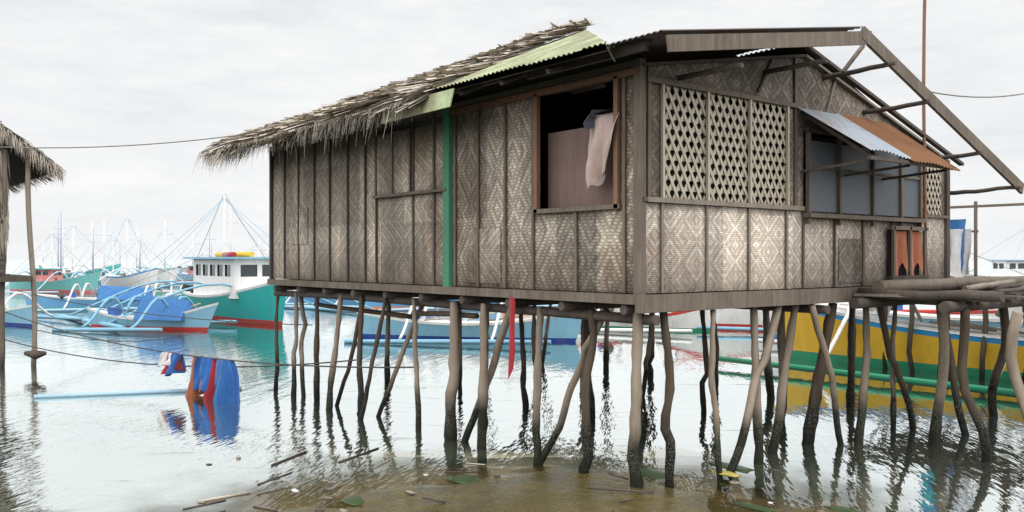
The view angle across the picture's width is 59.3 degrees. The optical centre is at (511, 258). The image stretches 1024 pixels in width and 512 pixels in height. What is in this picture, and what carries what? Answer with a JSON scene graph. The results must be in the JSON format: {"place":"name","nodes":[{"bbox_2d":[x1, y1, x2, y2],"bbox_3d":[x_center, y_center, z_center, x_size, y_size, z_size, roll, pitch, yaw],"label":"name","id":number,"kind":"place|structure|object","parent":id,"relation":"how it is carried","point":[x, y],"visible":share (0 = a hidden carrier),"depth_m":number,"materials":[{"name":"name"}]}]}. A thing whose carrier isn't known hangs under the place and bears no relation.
{"place":"outdoors","nodes":[
{"label":"outdoors","id":0,"kind":"place"},
{"bbox_2d":[0,259,1023,511],"bbox_3d":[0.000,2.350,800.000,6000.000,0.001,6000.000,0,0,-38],"label":"sea water","id":1,"kind":"structure","parent":0,"point":[122,453],"depth_m":13.15,"materials":[{"name":"grey liquid"}]},
{"bbox_2d":[0,121,66,366],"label":"thatched hut","id":2,"kind":"object","parent":1,"relation":"on","point":[23,166],"visible":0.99,"depth_m":19.70,"materials":[{"name":"brown wood"}]},
{"bbox_2d":[5,292,82,326],"bbox_3d":[-19.677,1.960,33.439,8.791,1.480,3.933,0,0,38],"label":"boat","id":3,"kind":"object","parent":1,"relation":"on","point":[25,312],"visible":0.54,"depth_m":31.59,"materials":[{"name":"wood"}]},
{"bbox_2d":[5,233,100,292],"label":"boat","id":4,"kind":"object","parent":1,"relation":"on","point":[50,280],"visible":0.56,"depth_m":62.24,"materials":[{"name":"teal wood"}]},
{"bbox_2d":[5,224,164,286],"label":"teal boat","id":5,"kind":"object","parent":1,"relation":"on","point":[67,272],"visible":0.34,"depth_m":75.92,"materials":[{"name":"wood"}]},
{"bbox_2d":[24,283,181,311],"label":"boat","id":6,"kind":"object","parent":1,"relation":"on","point":[49,304],"visible":0.43,"depth_m":41.79,"materials":[{"name":"blue wood"}]},
{"bbox_2d":[74,235,162,287],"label":"boat","id":7,"kind":"object","parent":1,"relation":"on","point":[99,282],"visible":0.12,"depth_m":71.98,"materials":[{"name":"wood"}]},
{"bbox_2d":[38,205,268,276],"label":"boat masts","id":8,"kind":"object","parent":7,"relation":"on","point":[93,241],"visible":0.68,"depth_m":77.22},
{"bbox_2d":[75,215,185,289],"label":"white boat","id":9,"kind":"object","parent":1,"relation":"on","point":[116,279],"visible":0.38,"depth_m":68.79,"materials":[{"name":"wood"}]},
{"bbox_2d":[52,295,236,331],"bbox_3d":[-12.136,1.960,30.208,5.386,1.480,3.933,0,0,19],"label":"boat","id":10,"kind":"object","parent":1,"relation":"on","point":[149,322],"visible":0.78,"depth_m":29.68,"materials":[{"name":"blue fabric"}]},
{"bbox_2d":[115,239,178,284],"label":"boat","id":11,"kind":"object","parent":1,"relation":"on","point":[166,276],"visible":0.17,"depth_m":79.92,"materials":[{"name":"wood"}]},
{"bbox_2d":[137,230,196,272],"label":"boat","id":12,"kind":"object","parent":1,"relation":"on","point":[180,270],"visible":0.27,"depth_m":118.29,"materials":[{"name":"wood"}]},
{"bbox_2d":[125,252,210,295],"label":"boat","id":13,"kind":"object","parent":1,"relation":"on","point":[158,292],"visible":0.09,"depth_m":50.61,"materials":[{"name":"wood"}]},
{"bbox_2d":[168,241,210,281],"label":"boat","id":14,"kind":"object","parent":1,"relation":"on","point":[183,276],"visible":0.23,"depth_m":89.82,"materials":[{"name":"white wood"}]},
{"bbox_2d":[55,190,406,327],"bbox_3d":[-11.231,0.050,35.625,10.675,5.600,11.442,0,0,-38],"label":"boat","id":15,"kind":"object","parent":1,"relation":"on","point":[235,286],"visible":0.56,"depth_m":33.20,"materials":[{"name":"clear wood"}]},
{"bbox_2d":[285,290,313,304],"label":"boat","id":16,"kind":"object","parent":1,"relation":"on","point":[298,303],"visible":0.06,"depth_m":43.86,"materials":[{"name":"blue wood"}]},
{"bbox_2d":[285,290,365,307],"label":"boat","id":17,"kind":"object","parent":1,"relation":"on","point":[349,303],"visible":0.05,"depth_m":43.52,"materials":[{"name":"wood"}]},
{"bbox_2d":[364,297,495,310],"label":"boat","id":18,"kind":"object","parent":1,"relation":"on","point":[394,307],"visible":0.09,"depth_m":42.13,"materials":[{"name":"wood"}]},
{"bbox_2d":[344,302,580,343],"bbox_3d":[-1.250,1.922,26.222,7.084,1.556,4.133,0,0,13],"label":"boat","id":19,"kind":"object","parent":1,"relation":"on","point":[434,331],"visible":0.43,"depth_m":25.70,"materials":[{"name":"blue wood"}]},
{"bbox_2d":[17,319,1008,511],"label":"floating debris","id":20,"kind":"object","parent":1,"relation":"on","point":[317,509],"visible":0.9,"depth_m":15.16,"materials":[{"name":"brown wood"}]},
{"bbox_2d":[536,304,557,306],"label":"boat","id":21,"kind":"object","parent":1,"relation":"on","point":[555,305],"visible":0.01,"depth_m":43.29,"materials":[{"name":"wood"}]},
{"bbox_2d":[273,291,947,491],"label":"wooden stilts","id":22,"kind":"object","parent":1,"relation":"on","point":[591,327],"visible":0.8,"depth_m":11.30,"materials":[{"name":"brown wood"}]},
{"bbox_2d":[267,26,1023,325],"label":"stilt house","id":23,"kind":"structure","parent":22,"relation":"on","point":[787,172],"depth_m":10.70,"materials":[{"name":"brown wood"}]},
{"bbox_2d":[191,17,614,177],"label":"thatch roof","id":24,"kind":"structure","parent":23,"relation":"on","point":[389,103],"depth_m":12.00,"materials":[{"name":"brown plant"}]},
{"bbox_2d":[0,91,1023,401],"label":"ropes and laundry","id":25,"kind":"object","parent":23,"relation":"hanging from","point":[216,379],"visible":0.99,"depth_m":14.82,"materials":[{"name":"fabric"}]},
{"bbox_2d":[580,308,722,332],"bbox_3d":[4.636,1.922,29.826,6.170,1.556,4.133,0,0,24],"label":"boat","id":26,"kind":"object","parent":1,"relation":"on","point":[685,322],"visible":0.12,"depth_m":29.09,"materials":[{"name":"white wood"}]},
{"bbox_2d":[697,253,1023,331],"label":"boat","id":27,"kind":"object","parent":1,"relation":"on","point":[734,319],"visible":0.11,"depth_m":30.07,"materials":[{"name":"wood"}]},
{"bbox_2d":[719,306,1023,396],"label":"boat","id":28,"kind":"object","parent":1,"relation":"on","point":[925,347],"visible":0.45,"depth_m":18.58,"materials":[{"name":"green wood"}]},
{"bbox_2d":[758,303,1023,343],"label":"boat","id":29,"kind":"object","parent":1,"relation":"on","point":[978,320],"visible":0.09,"depth_m":23.49,"materials":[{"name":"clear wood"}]},
{"bbox_2d":[849,0,1023,461],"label":"plank walkway","id":30,"kind":"structure","parent":1,"relation":"on","point":[906,283],"depth_m":11.83,"materials":[{"name":"brown wood"}]},
{"bbox_2d":[950,229,1023,275],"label":"boat","id":31,"kind":"object","parent":1,"relation":"on","point":[1014,265],"visible":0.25,"depth_m":68.24,"materials":[{"name":"white wood"}]},
{"bbox_2d":[0,0,1023,457],"label":"sky","id":32,"kind":"structure","parent":0,"point":[74,73],"materials":[{"name":"white"}]},
{"bbox_2d":[139,457,903,511],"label":"mud bank","id":33,"kind":"structure","parent":0,"point":[519,484],"depth_m":9.21,"materials":[{"name":"brown soil"}]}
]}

